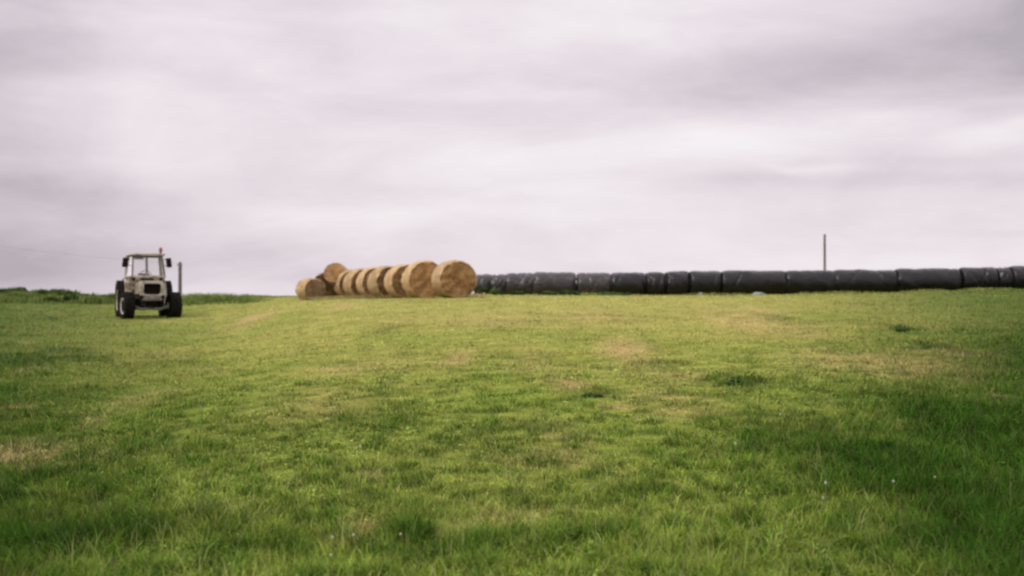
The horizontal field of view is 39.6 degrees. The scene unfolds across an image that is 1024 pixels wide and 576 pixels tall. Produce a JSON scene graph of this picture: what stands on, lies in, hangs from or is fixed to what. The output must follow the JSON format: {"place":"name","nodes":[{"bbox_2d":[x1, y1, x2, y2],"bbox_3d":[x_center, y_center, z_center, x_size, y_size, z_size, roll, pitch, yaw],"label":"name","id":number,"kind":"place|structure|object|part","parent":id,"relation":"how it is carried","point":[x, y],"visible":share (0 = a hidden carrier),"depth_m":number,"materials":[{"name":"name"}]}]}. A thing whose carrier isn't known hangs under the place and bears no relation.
{"place":"outdoors","nodes":[
{"label":"outdoors","id":0,"kind":"place"},
{"bbox_2d":[0,287,1015,305],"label":"rough grass","id":1,"kind":"structure","parent":0,"point":[202,299],"depth_m":64.07,"materials":[{"name":"green plant"}]},
{"bbox_2d":[0,289,1023,575],"bbox_3d":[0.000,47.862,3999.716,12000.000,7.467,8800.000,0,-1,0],"label":"ground","id":2,"kind":"structure","parent":0,"point":[310,326],"depth_m":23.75,"materials":[{"name":"green plant"}]},
{"bbox_2d":[0,286,26,293],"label":"bush","id":3,"kind":"object","parent":2,"relation":"on","point":[13,289],"visible":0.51,"depth_m":71.25,"materials":[{"name":"green plant"}]},
{"bbox_2d":[4,293,38,298],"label":"bush","id":4,"kind":"object","parent":2,"relation":"on","point":[20,295],"visible":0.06,"depth_m":65.87,"materials":[{"name":"green plant"}]},
{"bbox_2d":[34,288,74,295],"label":"bush","id":5,"kind":"object","parent":2,"relation":"on","point":[54,291],"visible":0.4,"depth_m":69.11,"materials":[{"name":"green plant"}]},
{"bbox_2d":[42,293,78,302],"bbox_3d":[-20.596,0.519,64.869,1.764,0.592,0.801,0,-1,-10],"label":"bush","id":6,"kind":"object","parent":2,"relation":"on","point":[66,297],"visible":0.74,"depth_m":64.72,"materials":[{"name":"green plant"}]},
{"bbox_2d":[64,290,95,296],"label":"bush","id":7,"kind":"object","parent":2,"relation":"on","point":[72,293],"visible":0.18,"depth_m":69.86,"materials":[{"name":"green plant"}]},
{"bbox_2d":[75,296,101,303],"bbox_3d":[-19.194,0.616,64.557,1.174,0.508,0.906,0,-1,0],"label":"bush","id":8,"kind":"object","parent":2,"relation":"on","point":[89,299],"visible":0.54,"depth_m":64.29,"materials":[{"name":"green plant"}]},
{"bbox_2d":[98,294,114,299],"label":"bush","id":9,"kind":"object","parent":2,"relation":"on","point":[111,296],"visible":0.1,"depth_m":67.93,"materials":[{"name":"green plant"}]},
{"bbox_2d":[115,247,182,318],"bbox_3d":[-12.897,-0.166,50.242,2.086,2.575,3.535,0,-1,-20],"label":"tractor","id":10,"kind":"object","parent":2,"relation":"on","point":[142,291],"visible":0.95,"depth_m":49.48,"materials":[{"name":"metal"}]},
{"bbox_3d":[-13.518,-0.768,50.297,0.103,0.670,0.408,0,-1,-36],"label":"window pane","id":11,"kind":"part","parent":10,"relation":"part of","materials":[{"name":"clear glass"}]},
{"bbox_2d":[177,261,182,295],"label":"utility pole","id":12,"kind":"object","parent":2,"relation":"on","point":[179,265],"visible":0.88,"depth_m":87.93,"materials":[{"name":"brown wood"}]},
{"bbox_2d":[295,278,325,299],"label":"hay bale","id":13,"kind":"object","parent":2,"relation":"on","point":[310,287],"visible":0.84,"depth_m":57.92},
{"bbox_2d":[315,272,337,298],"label":"hay bale","id":14,"kind":"object","parent":2,"relation":"on","point":[330,290],"visible":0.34,"depth_m":59.40},
{"bbox_2d":[334,269,351,297],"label":"hay bale","id":15,"kind":"object","parent":2,"relation":"on","point":[339,288],"visible":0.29,"depth_m":58.41},
{"bbox_2d":[323,262,347,286],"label":"hay bale","id":16,"kind":"object","parent":15,"relation":"on","point":[332,272],"visible":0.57,"depth_m":58.93},
{"bbox_2d":[343,268,365,297],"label":"hay bale","id":17,"kind":"object","parent":2,"relation":"on","point":[349,283],"visible":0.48,"depth_m":56.93},
{"bbox_2d":[356,266,377,297],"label":"hay bale","id":18,"kind":"object","parent":2,"relation":"on","point":[361,283],"visible":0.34,"depth_m":55.45},
{"bbox_2d":[366,265,394,297],"bbox_3d":[-4.769,-0.241,54.484,1.431,1.336,1.236,0,-1,-24],"label":"hay bale","id":19,"kind":"object","parent":2,"relation":"on","point":[375,281],"visible":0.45,"depth_m":53.95},
{"bbox_2d":[299,293,488,299],"bbox_3d":[-4.622,0.313,53.419,2.319,0.250,14.025,0,-1,-36],"label":"loose straw","id":20,"kind":"object","parent":2,"relation":"on","point":[384,295],"visible":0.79,"depth_m":54.78,"materials":[{"name":"yellow plant"}]},
{"bbox_2d":[384,264,412,297],"bbox_3d":[-3.997,-0.267,52.929,1.465,1.355,1.287,0,-1,-18],"label":"hay bale","id":21,"kind":"object","parent":2,"relation":"on","point":[392,282],"visible":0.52,"depth_m":52.35},
{"bbox_2d":[401,260,437,297],"bbox_3d":[-3.189,-0.327,51.358,1.544,1.452,1.336,0,-1,-16],"label":"hay bale","id":22,"kind":"object","parent":2,"relation":"on","point":[416,279],"visible":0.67,"depth_m":50.80},
{"bbox_2d":[401,544,450,559],"bbox_3d":[-0.492,1.602,8.441,0.315,0.174,0.155,0,-1,14],"label":"weed clump","id":23,"kind":"object","parent":2,"relation":"on","point":[437,551],"visible":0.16,"depth_m":8.42,"materials":[{"name":"green plant"}]},
{"bbox_2d":[431,260,476,297],"bbox_3d":[-2.018,-0.326,49.578,1.517,1.401,1.385,0,-1,-17],"label":"hay bale","id":24,"kind":"object","parent":2,"relation":"on","point":[454,278],"visible":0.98,"depth_m":49.04},
{"bbox_2d":[476,287,486,294],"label":"weed clump","id":25,"kind":"object","parent":2,"relation":"on","point":[483,290],"visible":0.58,"depth_m":58.42,"materials":[{"name":"green plant"}]},
{"bbox_2d":[474,274,491,293],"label":"silage bale","id":26,"kind":"object","parent":2,"relation":"on","point":[484,280],"visible":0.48,"depth_m":69.85},
{"bbox_2d":[489,287,507,294],"bbox_3d":[-0.579,0.181,62.010,0.881,0.503,0.507,0,-1,26],"label":"weed clump","id":27,"kind":"object","parent":2,"relation":"on","point":[494,292],"visible":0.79,"depth_m":61.95,"materials":[{"name":"green plant"}]},
{"bbox_2d":[491,274,506,293],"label":"silage bale","id":28,"kind":"object","parent":2,"relation":"on","point":[499,281],"visible":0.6,"depth_m":69.08},
{"bbox_2d":[509,290,524,294],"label":"weed clump","id":29,"kind":"object","parent":2,"relation":"on","point":[516,292],"visible":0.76,"depth_m":61.89,"materials":[{"name":"green plant"}]},
{"bbox_2d":[506,273,533,294],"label":"silage bale","id":30,"kind":"object","parent":2,"relation":"on","point":[521,282],"visible":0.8,"depth_m":67.97},
{"bbox_2d":[538,291,561,294],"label":"weed clump","id":31,"kind":"object","parent":2,"relation":"on","point":[549,293],"visible":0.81,"depth_m":61.89,"materials":[{"name":"green plant"}]},
{"bbox_2d":[533,272,576,293],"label":"silage bale","id":32,"kind":"object","parent":2,"relation":"on","point":[552,281],"visible":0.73,"depth_m":66.22},
{"bbox_2d":[561,288,580,295],"bbox_3d":[2.571,0.231,61.938,0.895,0.447,0.695,0,-1,-20],"label":"weed clump","id":33,"kind":"object","parent":2,"relation":"on","point":[570,293],"visible":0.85,"depth_m":61.85,"materials":[{"name":"green plant"}]},
{"bbox_2d":[581,392,602,397],"bbox_3d":[0.963,1.313,17.092,0.323,0.150,0.222,0,-1,0],"label":"weed clump","id":34,"kind":"object","parent":2,"relation":"on","point":[588,395],"visible":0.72,"depth_m":17.04,"materials":[{"name":"green plant"}]},
{"bbox_2d":[576,273,611,293],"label":"silage bale","id":35,"kind":"object","parent":2,"relation":"on","point":[588,283],"visible":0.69,"depth_m":65.66},
{"bbox_2d":[598,291,634,295],"bbox_3d":[4.578,0.278,61.978,1.684,0.307,1.240,0,-1,0],"label":"weed clump","id":36,"kind":"object","parent":2,"relation":"on","point":[612,293],"visible":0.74,"depth_m":61.80,"materials":[{"name":"green plant"}]},
{"bbox_2d":[611,272,645,294],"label":"silage bale","id":37,"kind":"object","parent":2,"relation":"on","point":[631,282],"visible":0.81,"depth_m":65.34},
{"bbox_2d":[646,272,666,294],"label":"silage bale","id":38,"kind":"object","parent":2,"relation":"on","point":[656,282],"visible":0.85,"depth_m":65.11},
{"bbox_2d":[665,271,690,295],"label":"silage bale","id":39,"kind":"object","parent":2,"relation":"on","point":[678,282],"visible":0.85,"depth_m":64.88},
{"bbox_2d":[689,271,722,295],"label":"silage bale","id":40,"kind":"object","parent":2,"relation":"on","point":[706,282],"visible":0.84,"depth_m":64.60},
{"bbox_2d":[726,375,748,385],"bbox_3d":[2.944,1.242,18.578,0.297,0.218,0.184,0,-1,9],"label":"weed clump","id":41,"kind":"object","parent":2,"relation":"on","point":[738,380],"visible":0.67,"depth_m":18.56,"materials":[{"name":"green plant"}]},
{"bbox_2d":[721,270,786,294],"bbox_3d":[11.018,-0.201,64.950,2.989,1.231,1.278,0,-2,0],"label":"silage bale","id":42,"kind":"object","parent":2,"relation":"on","point":[753,281],"visible":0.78,"depth_m":64.41},
{"bbox_2d":[752,292,765,294],"bbox_3d":[10.862,0.301,62.482,0.622,0.240,0.385,0,-1,0],"label":"stone","id":43,"kind":"object","parent":2,"relation":"on","point":[757,293],"visible":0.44,"depth_m":62.36,"materials":[{"name":"grey stone"}]},
{"bbox_2d":[786,270,836,293],"bbox_3d":[13.569,-0.216,64.851,2.306,1.189,1.297,0,0,2],"label":"silage bale","id":44,"kind":"object","parent":2,"relation":"on","point":[809,281],"visible":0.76,"depth_m":64.29},
{"bbox_2d":[823,234,825,269],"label":"utility pole","id":45,"kind":"object","parent":2,"relation":"on","point":[824,251],"visible":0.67,"depth_m":111.97,"materials":[{"name":"brown wood"}]},
{"bbox_2d":[834,269,898,292],"bbox_3d":[16.069,-0.237,64.774,2.877,1.243,1.286,0,-1,3],"label":"silage bale","id":46,"kind":"object","parent":2,"relation":"on","point":[863,280],"visible":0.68,"depth_m":64.21},
{"bbox_2d":[895,327,909,331],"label":"weed clump","id":47,"kind":"object","parent":2,"relation":"on","point":[901,329],"visible":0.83,"depth_m":29.11,"materials":[{"name":"green plant"}]},
{"bbox_2d":[894,268,962,291],"bbox_3d":[18.892,-0.282,64.657,2.986,1.247,1.316,0,0,-2],"label":"silage bale","id":48,"kind":"object","parent":2,"relation":"on","point":[934,279],"visible":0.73,"depth_m":64.09},
{"bbox_2d":[959,267,999,289],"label":"silage bale","id":49,"kind":"object","parent":2,"relation":"on","point":[985,277],"visible":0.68,"depth_m":64.03},
{"bbox_2d":[996,267,1014,289],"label":"silage bale","id":50,"kind":"object","parent":2,"relation":"on","point":[1006,276],"visible":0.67,"depth_m":63.99},
{"bbox_2d":[1009,266,1023,288],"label":"silage bale","id":51,"kind":"object","parent":2,"relation":"on","point":[1018,271],"visible":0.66,"depth_m":63.95},
{"bbox_2d":[0,0,1023,295],"label":"sky","id":52,"kind":"structure","parent":0,"point":[263,146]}
]}

